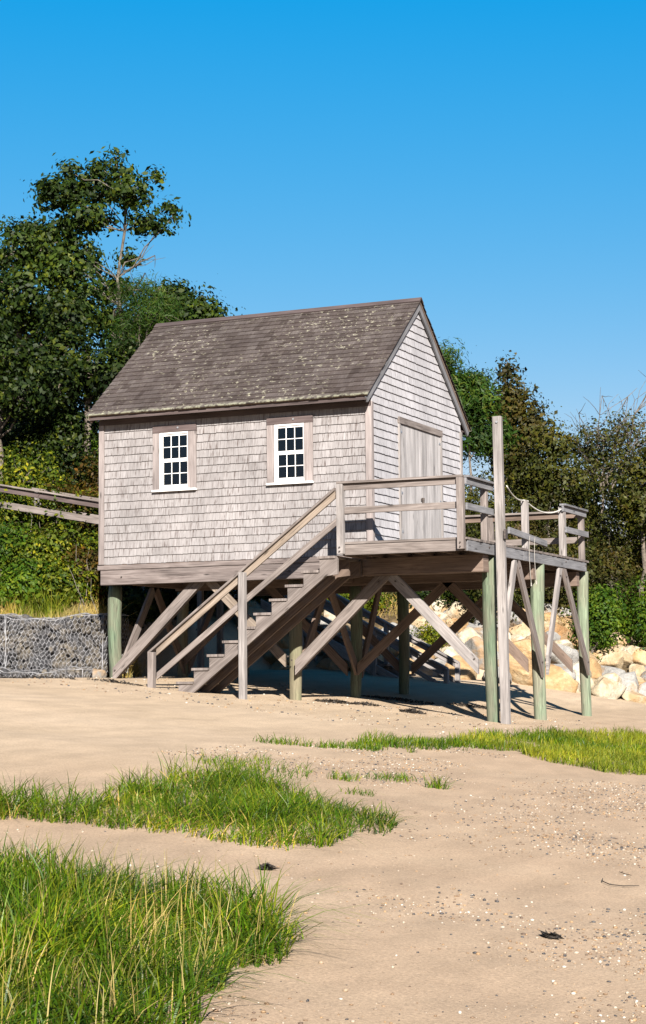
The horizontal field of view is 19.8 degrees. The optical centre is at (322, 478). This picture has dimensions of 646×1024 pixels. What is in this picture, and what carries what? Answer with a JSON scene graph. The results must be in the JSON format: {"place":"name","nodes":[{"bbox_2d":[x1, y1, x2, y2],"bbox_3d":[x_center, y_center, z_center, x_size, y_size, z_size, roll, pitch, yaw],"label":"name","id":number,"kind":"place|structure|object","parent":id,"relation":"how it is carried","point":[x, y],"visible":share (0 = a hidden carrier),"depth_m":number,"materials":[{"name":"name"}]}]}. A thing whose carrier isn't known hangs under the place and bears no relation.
{"place":"outdoors","nodes":[
{"label":"outdoors","id":0,"kind":"place"},
{"bbox_2d":[0,750,419,850],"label":"marsh grass","id":1,"kind":"structure","parent":0,"point":[247,805],"depth_m":13.03,"materials":[{"name":"plant"}]},
{"bbox_2d":[0,510,645,1023],"bbox_3d":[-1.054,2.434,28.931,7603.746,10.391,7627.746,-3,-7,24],"label":"ground","id":2,"kind":"structure","parent":0,"point":[80,734],"depth_m":12.59,"materials":[{"name":"sand"}]},
{"bbox_2d":[0,613,21,675],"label":"gabion basket","id":3,"kind":"object","parent":2,"relation":"on","point":[4,620],"visible":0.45,"depth_m":32.24,"materials":[{"name":"stone"}]},
{"bbox_2d":[0,512,46,577],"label":"shrub","id":4,"kind":"object","parent":2,"relation":"on","point":[7,539],"visible":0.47,"depth_m":34.16,"materials":[{"name":"green plant"}]},
{"bbox_2d":[1,421,62,467],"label":"shrub","id":5,"kind":"object","parent":2,"relation":"on","point":[4,444],"visible":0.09,"depth_m":40.33,"materials":[{"name":"green plant"}]},
{"bbox_2d":[0,550,64,612],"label":"shrub","id":6,"kind":"object","parent":2,"relation":"on","point":[19,581],"visible":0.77,"depth_m":33.16,"materials":[{"name":"green plant"}]},
{"bbox_2d":[2,413,76,480],"bbox_3d":[-6.115,-0.216,40.308,2.291,2.440,2.422,-3,-7,24],"label":"shrub","id":7,"kind":"object","parent":2,"relation":"on","point":[19,442],"visible":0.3,"depth_m":39.90,"materials":[{"name":"green plant"}]},
{"bbox_2d":[0,439,85,520],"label":"shrub","id":8,"kind":"object","parent":2,"relation":"on","point":[29,482],"visible":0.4,"depth_m":37.59,"materials":[{"name":"green plant"}]},
{"bbox_2d":[0,666,92,677],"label":"gabion mattress","id":9,"kind":"object","parent":2,"relation":"on","point":[73,672],"visible":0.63,"depth_m":31.41,"materials":[{"name":"stone"}]},
{"bbox_2d":[0,508,96,577],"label":"shrub","id":10,"kind":"object","parent":2,"relation":"on","point":[50,547],"visible":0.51,"depth_m":33.91,"materials":[{"name":"green plant"}]},
{"bbox_2d":[0,474,97,539],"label":"shrub","id":11,"kind":"object","parent":2,"relation":"on","point":[15,517],"visible":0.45,"depth_m":36.19,"materials":[{"name":"green plant"}]},
{"bbox_2d":[0,566,98,618],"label":"green grass","id":12,"kind":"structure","parent":2,"relation":"on","point":[51,602],"depth_m":32.96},
{"bbox_2d":[3,393,98,474],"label":"shrub","id":13,"kind":"object","parent":2,"relation":"on","point":[46,423],"visible":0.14,"depth_m":40.58,"materials":[{"name":"green plant"}]},
{"bbox_2d":[0,291,102,480],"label":"oak tree","id":14,"kind":"object","parent":2,"relation":"on","point":[20,381],"visible":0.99,"depth_m":39.08,"materials":[{"name":"green plant"}]},
{"bbox_2d":[9,518,98,561],"bbox_3d":[-5.010,1.360,34.585,2.000,1.240,1.645,-3,-7,24],"label":"shrub","id":15,"kind":"object","parent":2,"relation":"on","point":[79,528],"visible":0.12,"depth_m":34.47,"materials":[{"name":"green plant"}]},
{"bbox_2d":[0,214,118,424],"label":"oak tree","id":16,"kind":"object","parent":2,"relation":"on","point":[34,256],"visible":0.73,"depth_m":41.52,"materials":[{"name":"green plant"}]},
{"bbox_2d":[26,470,98,544],"bbox_3d":[-5.028,0.843,36.742,2.330,2.090,1.848,-3,-7,24],"label":"shrub","id":17,"kind":"object","parent":2,"relation":"on","point":[85,526],"visible":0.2,"depth_m":36.54,"materials":[{"name":"green plant"}]},
{"bbox_2d":[33,420,98,483],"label":"shrub","id":18,"kind":"object","parent":2,"relation":"on","point":[96,445],"visible":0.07,"depth_m":40.18,"materials":[{"name":"green plant"}]},
{"bbox_2d":[32,392,100,490],"bbox_3d":[-5.039,-0.205,39.382,2.833,3.634,1.843,-1,-6,1],"label":"shrub","id":19,"kind":"object","parent":2,"relation":"on","point":[72,455],"visible":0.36,"depth_m":39.19,"materials":[{"name":"green plant"}]},
{"bbox_2d":[5,613,128,676],"bbox_3d":[-4.414,2.875,32.079,2.043,1.114,0.947,-3,-7,24],"label":"gabion basket","id":20,"kind":"object","parent":2,"relation":"on","point":[52,644],"visible":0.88,"depth_m":31.78,"materials":[{"name":"stone"}]},
{"bbox_2d":[23,553,129,609],"bbox_3d":[-4.470,1.944,33.422,1.962,1.262,1.458,1,-6,-16],"label":"shrub","id":21,"kind":"object","parent":2,"relation":"on","point":[55,584],"visible":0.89,"depth_m":33.06,"materials":[{"name":"green plant"}]},
{"bbox_2d":[57,451,98,531],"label":"shrub","id":22,"kind":"object","parent":2,"relation":"on","point":[92,476],"visible":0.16,"depth_m":38.17,"materials":[{"name":"green plant"}]},
{"bbox_2d":[0,595,158,677],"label":"dry grass","id":23,"kind":"structure","parent":2,"relation":"on","point":[136,672],"depth_m":32.80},
{"bbox_2d":[52,538,116,610],"bbox_3d":[-4.218,1.861,33.708,1.750,1.622,1.761,-3,-7,24],"label":"shrub","id":24,"kind":"object","parent":2,"relation":"on","point":[92,560],"visible":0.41,"depth_m":33.41,"materials":[{"name":"green plant"}]},
{"bbox_2d":[0,145,191,378],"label":"oak tree","id":25,"kind":"object","parent":2,"relation":"on","point":[100,186],"visible":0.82,"depth_m":42.58,"materials":[{"name":"green plant"}]},
{"bbox_2d":[72,524,132,592],"bbox_3d":[-4.130,1.706,34.781,2.381,1.769,1.723,-3,-7,24],"label":"shrub","id":26,"kind":"object","parent":2,"relation":"on","point":[91,540],"visible":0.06,"depth_m":34.53,"materials":[{"name":"green plant"}]},
{"bbox_2d":[74,300,134,447],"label":"background tree","id":27,"kind":"object","parent":2,"relation":"on","point":[101,335],"depth_m":46.51,"materials":[{"name":"green plant"}]},
{"bbox_2d":[0,484,223,667],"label":"gangway","id":28,"kind":"object","parent":2,"relation":"on","point":[83,501],"visible":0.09,"depth_m":35.50,"materials":[{"name":"grey wood"}]},
{"bbox_2d":[17,281,235,456],"bbox_3d":[-3.945,-1.624,40.926,6.231,6.692,3.727,3,-7,-30],"label":"oak tree","id":29,"kind":"object","parent":2,"relation":"on","point":[69,335],"visible":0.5,"depth_m":39.77,"materials":[{"name":"green plant"}]},
{"bbox_2d":[93,585,170,632],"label":"shrub","id":30,"kind":"object","parent":2,"relation":"on","point":[133,597],"visible":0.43,"depth_m":33.40,"materials":[{"name":"green plant"}]},
{"bbox_2d":[95,266,196,362],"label":"pine tree","id":31,"kind":"object","parent":2,"relation":"on","point":[138,310],"visible":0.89,"depth_m":41.31,"materials":[{"name":"green plant"}]},
{"bbox_2d":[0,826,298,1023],"bbox_3d":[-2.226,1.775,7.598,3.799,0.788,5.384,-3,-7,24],"label":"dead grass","id":32,"kind":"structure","parent":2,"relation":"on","point":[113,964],"depth_m":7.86,"materials":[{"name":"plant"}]},
{"bbox_2d":[0,891,305,1023],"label":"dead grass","id":33,"kind":"structure","parent":2,"relation":"on","point":[172,979],"depth_m":7.83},
{"bbox_2d":[0,457,322,614],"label":"ground cover","id":34,"kind":"object","parent":2,"relation":"on","point":[78,601],"depth_m":33.96,"materials":[{"name":"green plant"}]},
{"bbox_2d":[148,587,213,629],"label":"shrub","id":35,"kind":"object","parent":2,"relation":"on","point":[172,595],"visible":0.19,"depth_m":35.20,"materials":[{"name":"green plant"}]},
{"bbox_2d":[140,275,245,334],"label":"oak tree","id":36,"kind":"object","parent":2,"relation":"on","point":[208,311],"visible":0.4,"depth_m":42.33,"materials":[{"name":"green plant"}]},
{"bbox_2d":[0,826,403,1023],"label":"marsh grass","id":37,"kind":"structure","parent":2,"relation":"on","point":[55,892],"depth_m":7.91,"materials":[{"name":"plant"}]},
{"bbox_2d":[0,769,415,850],"bbox_3d":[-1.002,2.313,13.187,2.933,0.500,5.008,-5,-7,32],"label":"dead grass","id":38,"kind":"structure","parent":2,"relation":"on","point":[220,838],"depth_m":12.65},
{"bbox_2d":[232,607,266,625],"bbox_3d":[-1.504,2.980,37.973,0.784,0.714,0.796,5,-9,-43],"label":"boulder","id":39,"kind":"object","parent":2,"relation":"on","point":[251,610],"visible":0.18,"depth_m":37.86,"materials":[{"name":"beige stone"}]},
{"bbox_2d":[191,748,314,779],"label":"marsh grass","id":40,"kind":"structure","parent":2,"relation":"on","point":[250,761],"depth_m":17.05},
{"bbox_2d":[147,488,360,699],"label":"staircase","id":41,"kind":"structure","parent":2,"relation":"on","point":[250,646],"depth_m":28.02,"materials":[{"name":"grey wood"}]},
{"bbox_2d":[253,734,296,745],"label":"grass tuft","id":42,"kind":"object","parent":2,"relation":"on","point":[281,741],"visible":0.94,"depth_m":20.13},
{"bbox_2d":[263,649,307,668],"bbox_3d":[-0.770,3.662,37.672,0.910,0.773,0.952,0,-6,-9],"label":"boulder","id":43,"kind":"object","parent":2,"relation":"on","point":[269,656],"visible":0.23,"depth_m":37.43,"materials":[{"name":"beige stone"}]},
{"bbox_2d":[3,676,600,735],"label":"pebbles","id":44,"kind":"object","parent":2,"relation":"on","point":[514,722],"visible":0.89,"depth_m":27.68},
{"bbox_2d":[2,761,645,1023],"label":"pebbles","id":45,"kind":"object","parent":2,"relation":"on","point":[574,992],"visible":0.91,"depth_m":11.05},
{"bbox_2d":[316,658,339,669],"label":"boulder","id":46,"kind":"object","parent":2,"relation":"on","point":[327,664],"visible":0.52,"depth_m":37.80,"materials":[{"name":"beige stone"}]},
{"bbox_2d":[153,736,512,789],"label":"pebbles","id":47,"kind":"object","parent":2,"relation":"on","point":[406,759],"visible":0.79,"depth_m":18.61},
{"bbox_2d":[97,551,591,721],"bbox_3d":[0.370,2.812,30.902,6.728,2.915,6.392,-3,-7,24],"label":"pile frame","id":48,"kind":"object","parent":2,"relation":"on","point":[404,576],"visible":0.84,"depth_m":29.94,"materials":[{"name":"grey wood"}]},
{"bbox_2d":[85,297,471,565],"bbox_3d":[-0.630,-0.671,31.319,4.990,4.408,4.751,-3,-7,24],"label":"boathouse","id":49,"kind":"object","parent":48,"relation":"on","point":[242,437],"visible":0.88,"depth_m":29.77,"materials":[{"name":"grey wood"}]},
{"bbox_2d":[152,423,196,491],"bbox_3d":[-2.386,-0.333,29.814,0.800,1.069,0.097,-3,-7,24],"label":"window","id":50,"kind":"structure","parent":49,"relation":"in","point":[159,432],"depth_m":29.82,"materials":[{"name":"white paint"}]},
{"bbox_2d":[266,415,313,485],"bbox_3d":[-0.514,-0.445,28.983,0.800,1.065,0.097,-3,-7,24],"label":"window","id":51,"kind":"structure","parent":49,"relation":"in","point":[273,424],"depth_m":29.00,"materials":[{"name":"white paint"}]},
{"bbox_2d":[400,424,424,539],"bbox_3d":[1.449,0.164,29.894,0.070,2.008,1.038,-3,-7,24],"label":"door","id":52,"kind":"structure","parent":49,"relation":"in","point":[411,446],"depth_m":29.89,"materials":[{"name":"grey wood"}]},
{"bbox_2d":[421,431,442,538],"bbox_3d":[1.807,0.251,30.721,0.044,2.008,0.885,-3,-7,24],"label":"door","id":53,"kind":"structure","parent":49,"relation":"in","point":[432,528],"depth_m":30.72,"materials":[{"name":"grey wood"}]},
{"bbox_2d":[336,474,588,572],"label":"railing","id":54,"kind":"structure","parent":48,"relation":"on","point":[486,542],"depth_m":27.50,"materials":[{"name":"grey wood"}]},
{"bbox_2d":[326,769,363,781],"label":"grass tuft","id":55,"kind":"object","parent":2,"relation":"on","point":[347,777],"visible":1,"depth_m":16.84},
{"bbox_2d":[261,594,460,683],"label":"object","id":56,"kind":"structure","parent":2,"relation":"on","point":[378,667],"depth_m":37.14,"materials":[{"name":"grey stone"}]},
{"bbox_2d":[327,592,396,617],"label":"shrub","id":57,"kind":"object","parent":2,"relation":"on","point":[368,605],"visible":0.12,"depth_m":40.66,"materials":[{"name":"green plant"}]},
{"bbox_2d":[364,770,416,782],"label":"grass tuft","id":58,"kind":"object","parent":2,"relation":"on","point":[400,777],"visible":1,"depth_m":17.30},
{"bbox_2d":[361,695,434,704],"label":"seaweed clump","id":59,"kind":"object","parent":2,"relation":"on","point":[390,698],"visible":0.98,"depth_m":31.61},
{"bbox_2d":[393,590,455,607],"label":"shrub","id":60,"kind":"object","parent":2,"relation":"on","point":[422,594],"visible":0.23,"depth_m":40.75,"materials":[{"name":"green plant"}]},
{"bbox_2d":[414,658,445,676],"bbox_3d":[2.298,3.972,38.169,0.635,0.554,0.806,-5,-8,36],"label":"boulder","id":61,"kind":"object","parent":2,"relation":"on","point":[427,671],"visible":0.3,"depth_m":37.87,"materials":[{"name":"grey stone"}]},
{"bbox_2d":[410,618,451,648],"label":"shrub","id":62,"kind":"object","parent":2,"relation":"on","point":[429,637],"visible":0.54,"depth_m":39.00,"materials":[{"name":"green plant"}]},
{"bbox_2d":[431,597,449,611],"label":"boulder","id":63,"kind":"object","parent":2,"relation":"on","point":[435,607],"visible":0.29,"depth_m":40.63,"materials":[{"name":"beige stone"}]},
{"bbox_2d":[422,775,462,789],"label":"grass tuft","id":64,"kind":"object","parent":2,"relation":"on","point":[436,784],"visible":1,"depth_m":16.93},
{"bbox_2d":[444,601,466,618],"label":"boulder","id":65,"kind":"object","parent":2,"relation":"on","point":[454,609],"visible":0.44,"depth_m":40.08,"materials":[{"name":"beige stone"}]},
{"bbox_2d":[438,337,475,469],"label":"pine tree","id":66,"kind":"object","parent":2,"relation":"on","point":[447,354],"visible":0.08,"depth_m":45.12,"materials":[{"name":"green plant"}]},
{"bbox_2d":[437,589,481,622],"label":"shrub","id":67,"kind":"object","parent":2,"relation":"on","point":[471,597],"visible":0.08,"depth_m":40.12,"materials":[{"name":"green plant"}]},
{"bbox_2d":[445,655,476,679],"bbox_3d":[2.782,3.964,37.940,0.680,0.696,0.656,-3,-7,24],"label":"boulder","id":68,"kind":"object","parent":2,"relation":"on","point":[467,672],"visible":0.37,"depth_m":37.75,"materials":[{"name":"stone"}]},
{"bbox_2d":[457,627,481,643],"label":"boulder","id":69,"kind":"object","parent":2,"relation":"on","point":[465,634],"visible":0.3,"depth_m":38.95,"materials":[{"name":"beige stone"}]},
{"bbox_2d":[465,636,498,669],"bbox_3d":[3.338,3.690,38.654,0.733,0.814,0.800,3,-7,-27],"label":"boulder","id":70,"kind":"object","parent":2,"relation":"on","point":[474,645],"visible":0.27,"depth_m":38.41,"materials":[{"name":"beige stone"}]},
{"bbox_2d":[449,362,526,526],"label":"pine tree","id":71,"kind":"object","parent":2,"relation":"on","point":[478,401],"visible":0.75,"depth_m":43.59,"materials":[{"name":"green plant"}]},
{"bbox_2d":[464,474,514,539],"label":"shrub","id":72,"kind":"object","parent":2,"relation":"on","point":[467,512],"visible":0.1,"depth_m":41.06,"materials":[{"name":"green plant"}]},
{"bbox_2d":[445,511,535,626],"bbox_3d":[3.706,2.065,40.393,2.167,2.860,2.515,2,-7,-23],"label":"shrub","id":73,"kind":"object","parent":2,"relation":"on","point":[477,590],"visible":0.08,"depth_m":39.99,"materials":[{"name":"green plant"}]},
{"bbox_2d":[464,458,526,539],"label":"shrub","id":74,"kind":"object","parent":2,"relation":"on","point":[507,496],"visible":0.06,"depth_m":43.76,"materials":[{"name":"green plant"}]},
{"bbox_2d":[492,416,510,723],"bbox_3d":[2.674,1.474,27.696,0.192,4.871,0.140,-3,-7,24],"label":"tall post","id":75,"kind":"object","parent":2,"relation":"on","point":[501,534],"visible":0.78,"depth_m":27.68,"materials":[{"name":"grey wood"}]},
{"bbox_2d":[509,622,530,636],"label":"boulder","id":76,"kind":"object","parent":2,"relation":"on","point":[522,629],"visible":0.62,"depth_m":39.92,"materials":[{"name":"beige stone"}]},
{"bbox_2d":[509,662,532,685],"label":"boulder","id":77,"kind":"object","parent":2,"relation":"on","point":[520,674],"visible":0.4,"depth_m":38.06,"materials":[{"name":"stone"}]},
{"bbox_2d":[475,350,568,536],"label":"spire tree","id":78,"kind":"object","parent":2,"relation":"on","point":[530,418],"visible":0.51,"depth_m":46.23,"materials":[{"name":"green plant"}]},
{"bbox_2d":[512,639,531,659],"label":"boulder","id":79,"kind":"object","parent":2,"relation":"on","point":[523,646],"visible":0.18,"depth_m":38.91,"materials":[{"name":"stone"}]},
{"bbox_2d":[507,494,577,597],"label":"shrub","id":80,"kind":"object","parent":2,"relation":"on","point":[535,524],"visible":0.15,"depth_m":44.07,"materials":[{"name":"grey plant"}]},
{"bbox_2d":[504,406,601,536],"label":"oak tree","id":81,"kind":"object","parent":2,"relation":"on","point":[554,448],"visible":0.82,"depth_m":44.73,"materials":[{"name":"green plant"}]},
{"bbox_2d":[515,525,594,612],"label":"shrub","id":82,"kind":"object","parent":2,"relation":"on","point":[548,592],"visible":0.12,"depth_m":41.42,"materials":[{"name":"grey plant"}]},
{"bbox_2d":[545,623,572,640],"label":"boulder","id":83,"kind":"object","parent":2,"relation":"on","point":[562,631],"visible":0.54,"depth_m":40.64,"materials":[{"name":"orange stone"}]},
{"bbox_2d":[545,664,577,692],"bbox_3d":[4.760,4.224,38.440,0.965,0.770,0.684,2,-7,-20],"label":"boulder","id":84,"kind":"object","parent":2,"relation":"on","point":[558,678],"visible":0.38,"depth_m":38.19,"materials":[{"name":"stone"}]},
{"bbox_2d":[545,644,578,663],"bbox_3d":[5.072,3.864,39.685,0.927,0.647,0.599,4,-8,-38],"label":"boulder","id":85,"kind":"object","parent":2,"relation":"on","point":[572,654],"visible":0.24,"depth_m":39.48,"materials":[{"name":"grey stone"}]},
{"bbox_2d":[491,444,639,560],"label":"background tree","id":86,"kind":"object","parent":2,"relation":"on","point":[592,502],"visible":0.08,"depth_m":48.43,"materials":[{"name":"green plant"}]},
{"bbox_2d":[529,541,607,613],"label":"shrub","id":87,"kind":"object","parent":2,"relation":"on","point":[591,573],"visible":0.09,"depth_m":42.09,"materials":[{"name":"green plant"}]},
{"bbox_2d":[518,482,629,560],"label":"shrub","id":88,"kind":"object","parent":2,"relation":"on","point":[576,521],"visible":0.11,"depth_m":45.05,"materials":[{"name":"green plant"}]},
{"bbox_2d":[590,658,601,678],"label":"boulder","id":89,"kind":"object","parent":2,"relation":"on","point":[595,669],"visible":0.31,"depth_m":39.76,"materials":[{"name":"stone"}]},
{"bbox_2d":[555,510,642,588],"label":"shrub","id":90,"kind":"object","parent":2,"relation":"on","point":[604,517],"visible":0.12,"depth_m":44.12,"materials":[{"name":"green plant"}]},
{"bbox_2d":[560,584,639,659],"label":"shrub","id":91,"kind":"object","parent":2,"relation":"on","point":[603,618],"visible":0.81,"depth_m":40.45,"materials":[{"name":"green plant"}]},
{"bbox_2d":[568,577,636,637],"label":"shrub","id":92,"kind":"object","parent":2,"relation":"on","point":[616,588],"visible":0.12,"depth_m":42.16,"materials":[{"name":"green plant"}]},
{"bbox_2d":[564,370,645,547],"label":"sparse tree","id":93,"kind":"object","parent":2,"relation":"on","point":[606,455],"visible":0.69,"depth_m":45.33,"materials":[{"name":"green plant"}]},
{"bbox_2d":[594,673,621,684],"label":"boulder","id":94,"kind":"object","parent":2,"relation":"on","point":[614,677],"visible":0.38,"depth_m":39.30,"materials":[{"name":"beige stone"}]},
{"bbox_2d":[591,677,626,699],"bbox_3d":[5.890,4.507,38.908,0.841,0.678,1.071,-3,-7,24],"label":"boulder","id":95,"kind":"object","parent":2,"relation":"on","point":[605,687],"visible":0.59,"depth_m":38.54,"materials":[{"name":"beige stone"}]},
{"bbox_2d":[574,480,645,602],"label":"shrub","id":96,"kind":"object","parent":2,"relation":"on","point":[617,535],"visible":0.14,"depth_m":45.44,"materials":[{"name":"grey plant"}]},
{"bbox_2d":[598,647,623,668],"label":"boulder","id":97,"kind":"object","parent":2,"relation":"on","point":[615,658],"visible":0.67,"depth_m":40.44,"materials":[{"name":"beige stone"}]},
{"bbox_2d":[601,665,625,674],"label":"boulder","id":98,"kind":"object","parent":2,"relation":"on","point":[609,669],"visible":0.43,"depth_m":39.94,"materials":[{"name":"grey stone"}]},
{"bbox_2d":[585,536,644,627],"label":"shrub","id":99,"kind":"object","parent":2,"relation":"on","point":[616,570],"visible":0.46,"depth_m":42.91,"materials":[{"name":"green plant"}]},
{"bbox_2d":[589,426,645,595],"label":"oak tree","id":100,"kind":"object","parent":2,"relation":"on","point":[634,506],"visible":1,"depth_m":43.76,"materials":[{"name":"green plant"}]},
{"bbox_2d":[600,516,645,601],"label":"shrub","id":101,"kind":"object","parent":2,"relation":"on","point":[638,556],"visible":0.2,"depth_m":44.86,"materials":[{"name":"green plant"}]},
{"bbox_2d":[619,671,638,692],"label":"boulder","id":102,"kind":"object","parent":2,"relation":"on","point":[630,682],"visible":0.43,"depth_m":39.58,"materials":[{"name":"grey stone"}]},
{"bbox_2d":[620,572,645,648],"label":"shrub","id":103,"kind":"object","parent":2,"relation":"on","point":[639,613],"visible":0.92,"depth_m":41.79,"materials":[{"name":"green plant"}]},
{"bbox_2d":[620,690,645,703],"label":"boulder","id":104,"kind":"object","parent":2,"relation":"on","point":[627,695],"visible":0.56,"depth_m":39.03,"materials":[{"name":"beige stone"}]},
{"bbox_2d":[629,664,645,675],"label":"boulder","id":105,"kind":"object","parent":2,"relation":"on","point":[638,669],"visible":0.45,"depth_m":40.64,"materials":[{"name":"beige stone"}]},
{"bbox_2d":[632,647,645,665],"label":"boulder","id":106,"kind":"object","parent":2,"relation":"on","point":[639,656],"visible":0.57,"depth_m":41.45,"materials":[{"name":"stone"}]},
{"bbox_2d":[0,0,645,535],"label":"sky","id":107,"kind":"structure","parent":0,"point":[481,161],"materials":[{"name":"blue"}]},
{"bbox_2d":[273,725,645,754],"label":"marsh grass","id":108,"kind":"structure","parent":0,"point":[408,742],"depth_m":22.24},
{"bbox_2d":[449,723,645,774],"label":"marsh grass","id":109,"kind":"structure","parent":0,"point":[551,752],"depth_m":22.51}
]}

